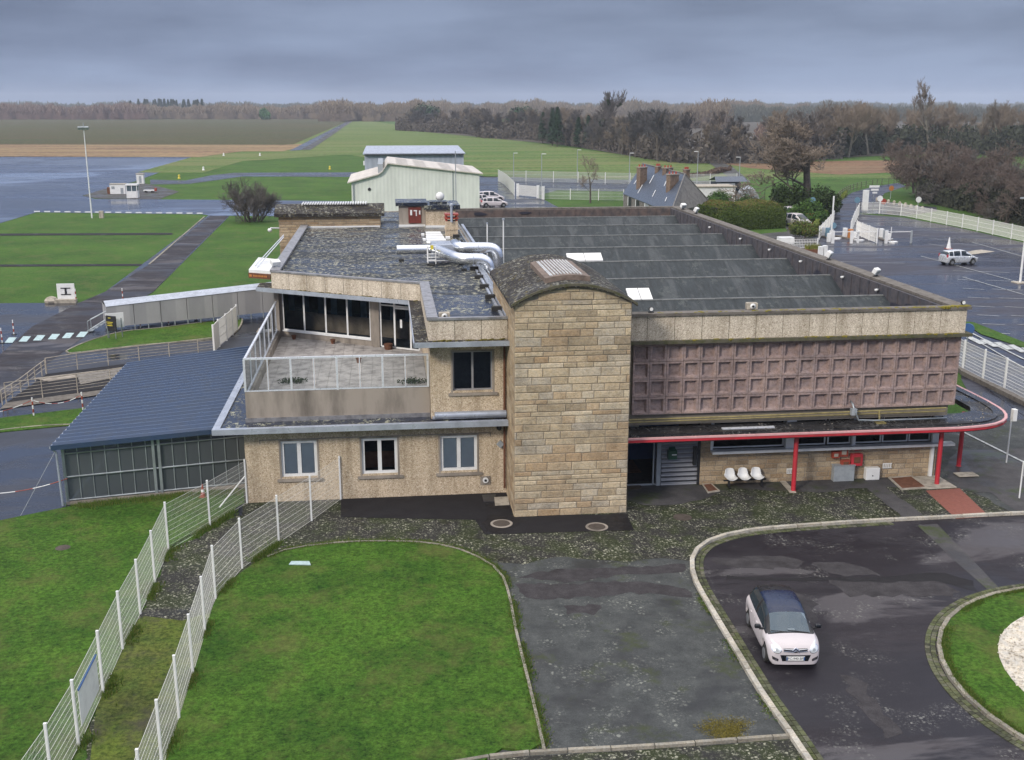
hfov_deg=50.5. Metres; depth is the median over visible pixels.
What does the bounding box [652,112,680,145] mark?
woodland tree
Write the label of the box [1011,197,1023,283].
lamp post
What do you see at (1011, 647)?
white gravel
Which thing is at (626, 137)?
woodland tree
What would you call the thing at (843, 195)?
bank grass
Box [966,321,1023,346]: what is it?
grass median
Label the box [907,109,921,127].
tall bare tree
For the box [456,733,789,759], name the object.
curb
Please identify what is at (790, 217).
parked car
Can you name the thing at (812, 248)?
planter
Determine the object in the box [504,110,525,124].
woodland tree
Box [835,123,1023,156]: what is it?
trees
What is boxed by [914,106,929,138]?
tall bare tree
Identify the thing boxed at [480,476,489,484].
round vent
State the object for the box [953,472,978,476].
white step slab
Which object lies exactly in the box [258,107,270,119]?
round evergreen
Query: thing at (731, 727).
ochre moss patch
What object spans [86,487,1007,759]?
speckled paving
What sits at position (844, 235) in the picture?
barrier island
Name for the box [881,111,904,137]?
tall bare tree
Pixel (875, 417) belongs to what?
window
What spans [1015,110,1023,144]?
tall bare tree
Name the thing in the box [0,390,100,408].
ramp edge
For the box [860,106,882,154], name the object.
tall bare tree
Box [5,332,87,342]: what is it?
zebra crossing lane
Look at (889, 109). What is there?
tall bare tree
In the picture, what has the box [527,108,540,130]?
woodland tree
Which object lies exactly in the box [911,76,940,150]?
nest tree
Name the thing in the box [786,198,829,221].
ivy thicket
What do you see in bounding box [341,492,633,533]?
new tarmac
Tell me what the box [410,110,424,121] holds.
woodland tree
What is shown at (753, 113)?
wood
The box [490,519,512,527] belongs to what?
manhole
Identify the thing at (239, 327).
kerb verge
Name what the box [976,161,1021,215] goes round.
thicket tree
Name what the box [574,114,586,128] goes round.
woodland tree
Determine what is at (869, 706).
dry patch
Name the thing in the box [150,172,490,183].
taxi link
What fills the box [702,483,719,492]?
grate
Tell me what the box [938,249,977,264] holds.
parked car
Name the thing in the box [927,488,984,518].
red ramp
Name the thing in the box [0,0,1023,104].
sky
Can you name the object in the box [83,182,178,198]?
kiosk hardstanding
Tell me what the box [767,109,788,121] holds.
woodland tree
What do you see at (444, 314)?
horn speaker
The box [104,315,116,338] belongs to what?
information board
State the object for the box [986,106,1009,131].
tall bare tree
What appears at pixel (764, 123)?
woodland tree
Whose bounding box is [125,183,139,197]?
white kiosk
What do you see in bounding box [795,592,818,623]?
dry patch
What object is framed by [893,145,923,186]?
thicket tree
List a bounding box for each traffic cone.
[199,484,206,497]
[944,237,951,248]
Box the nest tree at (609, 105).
[598,89,626,116]
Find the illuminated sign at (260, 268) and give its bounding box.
[248,235,283,279]
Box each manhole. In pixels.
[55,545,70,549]
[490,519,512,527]
[586,522,607,530]
[627,483,641,489]
[673,514,691,520]
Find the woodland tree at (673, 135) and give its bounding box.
[658,115,688,162]
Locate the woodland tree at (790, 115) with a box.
[782,110,810,133]
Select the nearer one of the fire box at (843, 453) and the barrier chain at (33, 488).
the barrier chain at (33, 488)
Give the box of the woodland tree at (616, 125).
[609,113,627,152]
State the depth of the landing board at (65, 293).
96.13 m
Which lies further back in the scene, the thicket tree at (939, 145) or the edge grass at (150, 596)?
the thicket tree at (939, 145)
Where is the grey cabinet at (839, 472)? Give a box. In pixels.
[831,463,855,481]
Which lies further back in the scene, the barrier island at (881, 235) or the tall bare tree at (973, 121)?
the tall bare tree at (973, 121)
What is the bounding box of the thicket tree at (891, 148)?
[878,138,921,192]
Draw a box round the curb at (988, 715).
[936,586,1023,741]
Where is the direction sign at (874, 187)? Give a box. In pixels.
[869,185,879,210]
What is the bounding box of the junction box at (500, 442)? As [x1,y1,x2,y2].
[496,426,502,447]
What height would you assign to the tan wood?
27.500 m
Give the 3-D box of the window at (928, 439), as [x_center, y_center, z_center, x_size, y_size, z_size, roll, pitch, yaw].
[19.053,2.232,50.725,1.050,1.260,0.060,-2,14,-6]
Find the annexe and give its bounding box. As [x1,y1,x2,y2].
[695,184,735,201]
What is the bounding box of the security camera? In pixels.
[268,227,278,231]
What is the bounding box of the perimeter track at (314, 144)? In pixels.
[301,121,351,149]
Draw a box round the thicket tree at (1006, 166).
[989,161,1022,184]
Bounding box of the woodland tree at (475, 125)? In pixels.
[465,116,481,136]
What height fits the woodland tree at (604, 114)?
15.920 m
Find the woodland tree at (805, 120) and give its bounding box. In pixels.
[786,107,829,146]
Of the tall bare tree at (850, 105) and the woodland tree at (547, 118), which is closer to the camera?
the tall bare tree at (850, 105)
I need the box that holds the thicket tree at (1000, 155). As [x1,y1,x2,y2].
[974,140,1023,180]
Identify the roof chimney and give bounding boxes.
[444,203,458,235]
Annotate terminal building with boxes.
[211,199,1007,516]
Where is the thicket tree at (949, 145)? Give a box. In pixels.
[911,139,958,184]
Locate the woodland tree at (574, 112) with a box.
[566,109,583,123]
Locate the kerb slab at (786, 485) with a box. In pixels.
[780,481,795,492]
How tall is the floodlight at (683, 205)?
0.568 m
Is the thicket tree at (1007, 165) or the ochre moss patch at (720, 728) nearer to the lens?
the ochre moss patch at (720, 728)
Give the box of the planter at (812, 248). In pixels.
[804,243,820,253]
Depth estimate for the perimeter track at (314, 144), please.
542.26 m
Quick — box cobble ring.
[925,584,1023,750]
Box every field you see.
[0,119,346,144]
[0,144,300,156]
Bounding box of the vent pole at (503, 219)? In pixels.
[502,218,504,257]
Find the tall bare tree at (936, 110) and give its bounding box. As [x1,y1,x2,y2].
[925,102,945,123]
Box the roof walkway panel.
[421,231,449,243]
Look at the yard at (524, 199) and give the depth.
216.51 m
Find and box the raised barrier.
[826,196,834,241]
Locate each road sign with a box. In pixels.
[854,197,859,208]
[965,323,974,356]
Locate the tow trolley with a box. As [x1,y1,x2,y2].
[143,188,156,192]
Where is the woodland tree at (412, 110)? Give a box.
[410,106,417,122]
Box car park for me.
[853,214,1023,420]
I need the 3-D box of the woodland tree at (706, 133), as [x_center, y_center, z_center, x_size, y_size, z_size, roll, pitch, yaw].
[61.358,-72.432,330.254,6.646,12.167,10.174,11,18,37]
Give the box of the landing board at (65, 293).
[54,283,76,302]
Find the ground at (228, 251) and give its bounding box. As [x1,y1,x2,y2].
[0,119,1023,759]
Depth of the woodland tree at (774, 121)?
318.15 m
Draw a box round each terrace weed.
[277,377,307,383]
[397,377,426,383]
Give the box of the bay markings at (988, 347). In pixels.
[873,229,1023,461]
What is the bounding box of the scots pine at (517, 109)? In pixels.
[506,103,540,124]
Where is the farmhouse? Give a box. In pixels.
[623,163,708,210]
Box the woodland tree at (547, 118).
[544,108,556,144]
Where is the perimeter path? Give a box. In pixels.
[290,121,349,150]
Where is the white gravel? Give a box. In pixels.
[997,616,1023,690]
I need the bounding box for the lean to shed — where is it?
[49,346,249,505]
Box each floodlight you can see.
[270,259,280,266]
[680,203,686,209]
[693,207,699,213]
[825,250,833,259]
[872,267,880,276]
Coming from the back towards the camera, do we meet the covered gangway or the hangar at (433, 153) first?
the hangar at (433, 153)
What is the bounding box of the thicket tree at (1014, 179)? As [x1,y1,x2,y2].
[995,164,1023,222]
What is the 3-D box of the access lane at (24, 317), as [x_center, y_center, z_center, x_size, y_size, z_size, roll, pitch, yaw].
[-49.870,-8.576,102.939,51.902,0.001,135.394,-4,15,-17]
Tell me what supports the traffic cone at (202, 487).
on the lawn at (55, 605)
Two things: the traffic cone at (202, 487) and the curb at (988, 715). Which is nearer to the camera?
the curb at (988, 715)
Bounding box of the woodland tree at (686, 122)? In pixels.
[666,109,700,139]
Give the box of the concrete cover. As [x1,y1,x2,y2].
[914,475,956,488]
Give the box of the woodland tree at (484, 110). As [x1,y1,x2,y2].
[470,108,487,117]
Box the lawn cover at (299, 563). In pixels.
[289,561,310,564]
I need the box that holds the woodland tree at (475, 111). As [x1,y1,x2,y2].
[471,108,480,116]
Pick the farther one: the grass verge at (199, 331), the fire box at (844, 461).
the grass verge at (199, 331)
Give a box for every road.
[520,178,708,189]
[776,183,936,271]
[959,340,1023,414]
[966,337,1023,351]
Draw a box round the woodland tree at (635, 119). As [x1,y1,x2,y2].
[621,108,649,134]
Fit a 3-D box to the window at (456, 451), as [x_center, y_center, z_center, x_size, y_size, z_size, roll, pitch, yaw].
[-2.372,3.303,48.376,2.040,1.920,0.280,-2,14,-6]
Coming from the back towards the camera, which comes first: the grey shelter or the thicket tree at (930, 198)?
the grey shelter
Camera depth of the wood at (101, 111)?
1271.05 m
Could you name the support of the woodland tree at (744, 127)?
on the ground at (228, 251)
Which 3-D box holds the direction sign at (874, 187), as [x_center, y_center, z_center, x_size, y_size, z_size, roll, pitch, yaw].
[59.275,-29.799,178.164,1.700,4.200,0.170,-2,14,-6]
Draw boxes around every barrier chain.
[0,478,66,493]
[33,395,80,403]
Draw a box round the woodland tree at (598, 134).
[590,120,606,150]
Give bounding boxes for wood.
[0,101,149,119]
[123,101,326,118]
[317,98,425,121]
[387,97,809,118]
[724,102,1023,121]
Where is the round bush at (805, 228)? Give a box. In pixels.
[787,217,821,237]
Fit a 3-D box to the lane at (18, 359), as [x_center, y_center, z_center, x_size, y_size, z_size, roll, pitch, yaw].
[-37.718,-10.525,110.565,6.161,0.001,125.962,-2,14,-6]
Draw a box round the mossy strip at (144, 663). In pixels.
[90,613,209,759]
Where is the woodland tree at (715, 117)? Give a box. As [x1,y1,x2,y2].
[700,110,726,134]
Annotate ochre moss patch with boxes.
[692,720,751,735]
[693,713,766,729]
[698,715,755,732]
[703,724,749,737]
[706,724,748,736]
[707,728,747,738]
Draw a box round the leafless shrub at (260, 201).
[217,176,283,223]
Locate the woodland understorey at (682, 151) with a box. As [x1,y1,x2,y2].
[395,116,847,163]
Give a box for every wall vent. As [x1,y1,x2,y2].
[786,468,791,473]
[882,463,891,467]
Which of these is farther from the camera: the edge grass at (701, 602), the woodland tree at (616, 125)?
the woodland tree at (616, 125)
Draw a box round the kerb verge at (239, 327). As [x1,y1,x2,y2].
[65,317,242,353]
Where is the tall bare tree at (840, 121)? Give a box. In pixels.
[824,103,848,154]
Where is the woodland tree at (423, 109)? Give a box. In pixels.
[410,106,426,120]
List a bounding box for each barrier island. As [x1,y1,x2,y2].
[815,223,840,239]
[835,227,863,241]
[872,227,897,242]
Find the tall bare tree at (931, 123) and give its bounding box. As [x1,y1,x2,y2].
[920,112,938,141]
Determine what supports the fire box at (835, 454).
attached to the terminal building
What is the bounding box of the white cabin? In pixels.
[107,183,126,193]
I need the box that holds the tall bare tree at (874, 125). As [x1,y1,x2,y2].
[859,108,880,153]
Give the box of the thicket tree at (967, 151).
[953,147,990,181]
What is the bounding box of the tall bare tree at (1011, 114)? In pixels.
[1000,106,1018,142]
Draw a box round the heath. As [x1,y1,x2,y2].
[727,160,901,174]
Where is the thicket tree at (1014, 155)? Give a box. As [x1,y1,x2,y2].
[988,143,1023,174]
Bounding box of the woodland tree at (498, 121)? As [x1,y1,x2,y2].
[492,111,503,128]
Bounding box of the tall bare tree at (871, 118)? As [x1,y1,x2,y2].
[863,106,883,151]
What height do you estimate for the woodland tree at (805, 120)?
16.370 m
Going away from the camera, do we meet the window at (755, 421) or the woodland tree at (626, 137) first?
the window at (755, 421)
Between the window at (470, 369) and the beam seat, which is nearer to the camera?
the window at (470, 369)
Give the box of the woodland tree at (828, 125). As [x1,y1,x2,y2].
[815,116,834,157]
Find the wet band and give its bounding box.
[726,573,977,591]
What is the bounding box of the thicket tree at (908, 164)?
[895,143,938,189]
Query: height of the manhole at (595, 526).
0.034 m
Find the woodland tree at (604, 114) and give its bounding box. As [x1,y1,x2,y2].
[584,108,614,130]
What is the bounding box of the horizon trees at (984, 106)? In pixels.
[698,100,1023,108]
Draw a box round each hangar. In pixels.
[347,156,482,210]
[363,145,464,169]
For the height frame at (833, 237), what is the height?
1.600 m
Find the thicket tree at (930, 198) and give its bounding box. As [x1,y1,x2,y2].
[918,150,982,204]
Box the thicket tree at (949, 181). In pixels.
[931,152,963,187]
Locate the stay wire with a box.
[20,452,54,515]
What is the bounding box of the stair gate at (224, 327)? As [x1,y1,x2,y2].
[211,304,237,350]
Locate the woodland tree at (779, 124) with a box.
[758,116,793,142]
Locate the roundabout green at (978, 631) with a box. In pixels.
[942,589,1023,732]
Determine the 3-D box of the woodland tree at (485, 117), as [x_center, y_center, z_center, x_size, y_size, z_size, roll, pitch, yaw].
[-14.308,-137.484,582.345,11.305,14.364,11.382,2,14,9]
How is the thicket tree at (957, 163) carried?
on the ground at (228, 251)
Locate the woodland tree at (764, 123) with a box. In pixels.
[760,115,786,139]
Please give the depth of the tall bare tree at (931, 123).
397.08 m
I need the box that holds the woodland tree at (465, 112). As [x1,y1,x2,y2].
[462,107,469,131]
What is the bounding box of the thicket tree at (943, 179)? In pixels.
[929,144,978,183]
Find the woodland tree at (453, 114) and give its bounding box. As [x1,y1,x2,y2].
[449,110,456,119]
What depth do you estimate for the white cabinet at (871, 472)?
50.58 m
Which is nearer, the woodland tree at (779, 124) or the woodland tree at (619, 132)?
the woodland tree at (779, 124)
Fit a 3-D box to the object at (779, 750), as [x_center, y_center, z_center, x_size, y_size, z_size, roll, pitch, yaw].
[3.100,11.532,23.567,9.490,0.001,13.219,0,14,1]
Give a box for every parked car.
[480,191,504,199]
[480,197,507,206]
[746,585,820,664]
[785,213,810,225]
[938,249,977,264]
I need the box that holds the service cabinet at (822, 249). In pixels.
[818,245,827,255]
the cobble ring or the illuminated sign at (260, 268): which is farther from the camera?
the illuminated sign at (260, 268)
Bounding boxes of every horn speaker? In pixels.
[439,312,449,316]
[745,302,757,309]
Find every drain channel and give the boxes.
[0,233,172,235]
[0,264,141,266]
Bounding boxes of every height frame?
[831,230,859,243]
[850,230,876,243]
[884,230,912,243]
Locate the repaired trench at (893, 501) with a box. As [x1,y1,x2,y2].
[865,485,922,516]
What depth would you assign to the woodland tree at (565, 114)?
471.72 m
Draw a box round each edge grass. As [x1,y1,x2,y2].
[63,502,238,752]
[64,486,244,509]
[148,535,286,759]
[696,593,813,759]
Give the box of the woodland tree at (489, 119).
[488,116,494,129]
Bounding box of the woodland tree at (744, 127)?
[726,115,749,133]
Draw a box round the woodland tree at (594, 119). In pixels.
[586,115,599,136]
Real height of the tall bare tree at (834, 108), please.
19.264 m
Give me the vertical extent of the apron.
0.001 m
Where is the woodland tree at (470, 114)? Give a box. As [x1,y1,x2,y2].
[466,106,482,126]
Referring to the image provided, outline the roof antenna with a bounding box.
[455,151,455,196]
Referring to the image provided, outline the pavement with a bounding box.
[627,448,1023,509]
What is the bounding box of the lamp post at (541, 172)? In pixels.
[541,154,541,190]
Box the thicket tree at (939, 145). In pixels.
[913,137,966,179]
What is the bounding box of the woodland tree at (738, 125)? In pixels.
[718,116,745,159]
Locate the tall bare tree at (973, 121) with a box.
[960,111,977,129]
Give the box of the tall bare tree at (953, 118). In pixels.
[948,111,964,141]
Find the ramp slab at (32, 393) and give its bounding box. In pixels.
[8,364,124,401]
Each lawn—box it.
[0,490,244,759]
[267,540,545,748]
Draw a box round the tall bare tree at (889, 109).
[879,104,897,129]
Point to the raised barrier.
(828, 237)
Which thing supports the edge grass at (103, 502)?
on the lawn at (55, 605)
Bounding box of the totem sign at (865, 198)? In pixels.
[862,190,868,211]
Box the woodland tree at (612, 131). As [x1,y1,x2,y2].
[605,117,616,141]
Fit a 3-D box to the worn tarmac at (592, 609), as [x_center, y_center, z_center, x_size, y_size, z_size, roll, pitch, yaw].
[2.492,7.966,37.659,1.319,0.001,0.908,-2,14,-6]
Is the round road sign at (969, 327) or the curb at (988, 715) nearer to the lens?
the curb at (988, 715)
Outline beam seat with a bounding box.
[723,467,765,488]
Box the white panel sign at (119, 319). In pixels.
[105,312,123,337]
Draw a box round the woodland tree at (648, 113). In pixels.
[627,108,655,132]
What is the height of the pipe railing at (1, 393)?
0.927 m
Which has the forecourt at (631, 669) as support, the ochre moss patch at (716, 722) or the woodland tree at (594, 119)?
the ochre moss patch at (716, 722)
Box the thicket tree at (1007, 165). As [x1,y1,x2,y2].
[990,159,1023,189]
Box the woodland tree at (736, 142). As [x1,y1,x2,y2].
[724,125,745,163]
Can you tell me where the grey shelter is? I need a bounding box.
[709,176,749,196]
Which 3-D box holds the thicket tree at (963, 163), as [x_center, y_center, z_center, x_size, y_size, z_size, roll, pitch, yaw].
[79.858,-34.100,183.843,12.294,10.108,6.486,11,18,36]
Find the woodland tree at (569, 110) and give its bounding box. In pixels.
[566,108,574,119]
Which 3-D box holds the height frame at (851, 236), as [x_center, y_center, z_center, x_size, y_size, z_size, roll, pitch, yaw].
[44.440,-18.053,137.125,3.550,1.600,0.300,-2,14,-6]
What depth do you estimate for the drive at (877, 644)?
36.23 m
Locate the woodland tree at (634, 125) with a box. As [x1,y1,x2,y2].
[622,111,650,156]
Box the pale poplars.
[682,97,735,128]
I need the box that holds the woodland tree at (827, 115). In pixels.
[814,111,835,128]
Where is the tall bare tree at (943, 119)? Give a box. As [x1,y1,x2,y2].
[934,105,955,133]
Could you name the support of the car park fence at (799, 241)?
on the exit road at (861, 255)
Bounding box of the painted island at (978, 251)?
[969,250,993,254]
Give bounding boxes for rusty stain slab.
[77,368,121,383]
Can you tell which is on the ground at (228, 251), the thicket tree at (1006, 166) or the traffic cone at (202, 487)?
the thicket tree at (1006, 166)
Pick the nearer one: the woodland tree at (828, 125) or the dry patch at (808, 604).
the dry patch at (808, 604)
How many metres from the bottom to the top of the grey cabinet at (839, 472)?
0.776 m
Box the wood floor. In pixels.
[421,121,1022,162]
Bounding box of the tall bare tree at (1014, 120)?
[1000,100,1016,124]
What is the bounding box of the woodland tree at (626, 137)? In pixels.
[619,123,633,155]
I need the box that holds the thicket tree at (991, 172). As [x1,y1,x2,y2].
[979,161,1006,181]
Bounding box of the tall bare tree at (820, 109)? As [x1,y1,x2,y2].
[815,100,842,124]
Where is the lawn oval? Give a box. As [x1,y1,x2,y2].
[168,541,542,759]
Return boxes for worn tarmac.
[515,580,691,599]
[518,564,685,582]
[564,604,601,614]
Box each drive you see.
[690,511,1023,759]
[694,515,1023,759]
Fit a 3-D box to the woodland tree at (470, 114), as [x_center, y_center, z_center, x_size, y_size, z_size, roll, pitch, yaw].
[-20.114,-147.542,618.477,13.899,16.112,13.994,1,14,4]
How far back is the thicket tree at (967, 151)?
188.84 m
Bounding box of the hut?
[136,173,144,183]
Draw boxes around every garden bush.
[707,189,731,200]
[738,194,753,200]
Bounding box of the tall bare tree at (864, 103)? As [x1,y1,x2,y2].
[855,99,869,109]
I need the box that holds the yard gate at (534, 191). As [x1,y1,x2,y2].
[516,183,544,199]
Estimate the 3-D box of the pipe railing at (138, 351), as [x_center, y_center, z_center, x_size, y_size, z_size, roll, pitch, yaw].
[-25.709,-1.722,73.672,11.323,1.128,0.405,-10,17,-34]
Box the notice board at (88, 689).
[77,654,98,725]
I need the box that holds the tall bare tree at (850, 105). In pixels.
[845,99,871,117]
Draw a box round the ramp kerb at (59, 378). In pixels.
[34,368,120,380]
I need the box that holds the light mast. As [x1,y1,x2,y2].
[77,124,92,217]
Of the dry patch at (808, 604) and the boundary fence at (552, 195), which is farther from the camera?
the boundary fence at (552, 195)
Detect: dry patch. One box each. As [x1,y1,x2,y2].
[711,555,803,569]
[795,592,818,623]
[811,562,880,576]
[829,580,959,596]
[840,675,902,738]
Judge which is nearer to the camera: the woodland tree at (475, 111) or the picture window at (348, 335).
the picture window at (348, 335)
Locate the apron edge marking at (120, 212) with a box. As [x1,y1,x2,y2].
[34,211,202,213]
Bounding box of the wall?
[958,366,1023,405]
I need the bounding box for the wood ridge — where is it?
[0,99,444,107]
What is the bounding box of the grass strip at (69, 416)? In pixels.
[0,408,84,432]
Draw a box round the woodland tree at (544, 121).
[540,109,550,129]
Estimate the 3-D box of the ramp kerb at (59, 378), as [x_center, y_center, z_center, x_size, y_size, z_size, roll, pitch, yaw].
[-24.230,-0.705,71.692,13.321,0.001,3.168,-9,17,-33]
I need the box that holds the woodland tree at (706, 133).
[701,123,722,159]
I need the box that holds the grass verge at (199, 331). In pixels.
[68,318,240,351]
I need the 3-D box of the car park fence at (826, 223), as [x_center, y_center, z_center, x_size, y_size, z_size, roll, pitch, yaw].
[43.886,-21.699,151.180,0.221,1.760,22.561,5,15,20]
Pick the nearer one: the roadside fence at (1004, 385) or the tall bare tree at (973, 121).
the roadside fence at (1004, 385)
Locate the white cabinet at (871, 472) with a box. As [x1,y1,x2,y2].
[863,466,879,479]
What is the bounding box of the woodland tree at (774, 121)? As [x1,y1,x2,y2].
[758,115,784,147]
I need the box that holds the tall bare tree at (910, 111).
[900,108,918,124]
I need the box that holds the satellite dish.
[435,192,443,200]
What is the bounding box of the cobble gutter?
[695,522,893,759]
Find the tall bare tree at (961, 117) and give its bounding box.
[942,107,968,129]
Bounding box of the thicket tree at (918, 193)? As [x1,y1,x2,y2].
[908,148,973,202]
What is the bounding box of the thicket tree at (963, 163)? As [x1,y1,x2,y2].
[944,149,1012,197]
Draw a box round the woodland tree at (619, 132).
[615,116,633,154]
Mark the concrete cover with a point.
(928, 481)
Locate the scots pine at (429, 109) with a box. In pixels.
[407,101,440,118]
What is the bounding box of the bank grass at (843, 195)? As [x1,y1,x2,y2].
[814,190,847,225]
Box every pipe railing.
[0,360,45,404]
[3,367,121,402]
[45,337,212,373]
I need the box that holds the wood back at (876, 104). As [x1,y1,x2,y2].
[424,99,888,108]
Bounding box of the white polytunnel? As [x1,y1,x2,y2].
[736,185,758,200]
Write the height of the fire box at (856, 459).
0.580 m
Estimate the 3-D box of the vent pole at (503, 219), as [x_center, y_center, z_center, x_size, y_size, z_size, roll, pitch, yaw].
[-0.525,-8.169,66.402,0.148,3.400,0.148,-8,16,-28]
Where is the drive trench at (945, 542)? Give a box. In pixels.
[918,524,997,588]
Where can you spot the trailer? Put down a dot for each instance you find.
(785, 237)
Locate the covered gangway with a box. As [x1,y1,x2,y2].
[87,282,273,331]
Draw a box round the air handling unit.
[397,239,503,273]
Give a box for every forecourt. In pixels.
[213,419,1023,759]
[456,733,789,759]
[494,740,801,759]
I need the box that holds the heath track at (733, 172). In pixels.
[709,163,745,177]
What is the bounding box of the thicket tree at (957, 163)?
[947,149,981,189]
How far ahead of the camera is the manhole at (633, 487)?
49.64 m
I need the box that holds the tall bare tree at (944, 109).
[934,100,955,122]
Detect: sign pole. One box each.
[1006,408,1017,462]
[1018,461,1023,497]
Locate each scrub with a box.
[690,165,731,177]
[753,122,812,140]
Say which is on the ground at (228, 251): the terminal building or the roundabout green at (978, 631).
the terminal building
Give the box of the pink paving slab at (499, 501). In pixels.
[494,496,509,505]
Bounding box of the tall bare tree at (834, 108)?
[824,100,841,117]
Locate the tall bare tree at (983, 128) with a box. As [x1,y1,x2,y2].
[977,113,992,146]
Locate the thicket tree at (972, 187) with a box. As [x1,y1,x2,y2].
[962,150,1006,216]
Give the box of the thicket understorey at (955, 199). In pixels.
[914,171,1023,225]
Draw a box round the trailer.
[777,236,798,243]
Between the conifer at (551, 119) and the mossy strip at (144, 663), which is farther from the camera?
the conifer at (551, 119)
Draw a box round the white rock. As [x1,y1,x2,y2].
[44,296,56,302]
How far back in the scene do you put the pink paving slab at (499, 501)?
47.79 m
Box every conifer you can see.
[537,112,547,142]
[546,108,555,145]
[549,106,565,146]
[573,117,582,146]
[581,115,589,143]
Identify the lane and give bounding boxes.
[0,215,268,504]
[0,216,227,401]
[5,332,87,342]
[149,216,204,263]
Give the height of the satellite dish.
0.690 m
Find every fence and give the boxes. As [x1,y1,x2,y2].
[21,459,247,759]
[134,456,341,759]
[498,170,514,195]
[504,171,632,183]
[538,186,543,199]
[545,188,623,199]
[693,174,736,183]
[776,238,818,247]
[818,211,834,238]
[836,178,896,195]
[850,202,860,228]
[856,220,878,243]
[860,201,1023,240]
[959,339,1023,393]
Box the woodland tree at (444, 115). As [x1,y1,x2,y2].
[442,113,452,122]
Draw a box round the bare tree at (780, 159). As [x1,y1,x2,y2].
[718,116,842,213]
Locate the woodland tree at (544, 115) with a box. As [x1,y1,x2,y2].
[534,106,555,124]
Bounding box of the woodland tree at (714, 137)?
[708,124,723,163]
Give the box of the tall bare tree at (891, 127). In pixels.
[882,110,900,136]
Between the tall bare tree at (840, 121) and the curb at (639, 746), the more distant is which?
the tall bare tree at (840, 121)
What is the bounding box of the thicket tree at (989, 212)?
[979,164,1023,220]
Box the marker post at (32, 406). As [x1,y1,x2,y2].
[31,397,34,415]
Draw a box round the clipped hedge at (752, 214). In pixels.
[697,198,787,229]
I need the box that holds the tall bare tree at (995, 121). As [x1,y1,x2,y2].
[986,98,1013,150]
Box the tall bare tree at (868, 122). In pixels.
[853,106,874,155]
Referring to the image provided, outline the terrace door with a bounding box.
[379,302,420,350]
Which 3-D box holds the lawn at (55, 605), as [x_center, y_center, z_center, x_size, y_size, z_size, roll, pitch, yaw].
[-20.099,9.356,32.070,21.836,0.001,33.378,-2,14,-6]
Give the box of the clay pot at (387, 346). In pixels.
[384,343,392,349]
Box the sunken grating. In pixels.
[888,475,928,489]
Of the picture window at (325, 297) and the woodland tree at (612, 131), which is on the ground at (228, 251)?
the woodland tree at (612, 131)
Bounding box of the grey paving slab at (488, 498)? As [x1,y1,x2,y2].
[482,494,495,501]
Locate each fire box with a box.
[831,451,839,457]
[838,450,847,456]
[840,459,849,464]
[850,453,862,465]
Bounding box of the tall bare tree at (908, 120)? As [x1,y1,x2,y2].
[905,112,916,129]
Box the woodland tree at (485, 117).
[477,111,492,121]
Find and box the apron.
[0,157,349,222]
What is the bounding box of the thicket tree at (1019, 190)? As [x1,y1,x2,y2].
[994,172,1023,223]
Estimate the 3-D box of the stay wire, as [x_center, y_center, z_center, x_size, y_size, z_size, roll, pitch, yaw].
[-20.271,4.423,46.441,1.724,2.613,0.024,-11,18,-37]
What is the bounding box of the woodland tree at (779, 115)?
[773,110,792,144]
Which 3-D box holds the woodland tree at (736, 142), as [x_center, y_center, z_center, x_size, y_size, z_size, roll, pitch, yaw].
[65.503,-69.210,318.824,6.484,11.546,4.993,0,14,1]
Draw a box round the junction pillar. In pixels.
[99,211,103,217]
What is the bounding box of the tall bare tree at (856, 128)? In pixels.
[847,99,873,156]
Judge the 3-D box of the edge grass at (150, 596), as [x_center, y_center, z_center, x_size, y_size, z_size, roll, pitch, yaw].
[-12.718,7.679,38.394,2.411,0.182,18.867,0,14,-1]
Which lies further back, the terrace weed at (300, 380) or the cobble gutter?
the terrace weed at (300, 380)
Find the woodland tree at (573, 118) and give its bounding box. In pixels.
[566,112,583,130]
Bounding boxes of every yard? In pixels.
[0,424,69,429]
[0,426,241,519]
[479,176,624,209]
[762,225,810,238]
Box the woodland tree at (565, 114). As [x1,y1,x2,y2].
[560,107,570,123]
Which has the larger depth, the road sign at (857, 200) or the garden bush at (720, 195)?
the garden bush at (720, 195)
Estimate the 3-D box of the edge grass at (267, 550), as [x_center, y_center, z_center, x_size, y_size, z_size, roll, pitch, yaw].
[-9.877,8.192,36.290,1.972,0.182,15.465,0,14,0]
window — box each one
[277,439,322,481]
[282,294,304,331]
[303,295,325,333]
[324,297,347,335]
[346,299,370,338]
[358,436,402,478]
[436,433,481,475]
[448,349,496,395]
[713,421,784,447]
[799,419,826,444]
[827,418,851,443]
[855,417,882,442]
[881,416,909,441]
[908,416,931,440]
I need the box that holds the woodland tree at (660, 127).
[643,107,669,160]
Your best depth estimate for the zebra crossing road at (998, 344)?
79.13 m

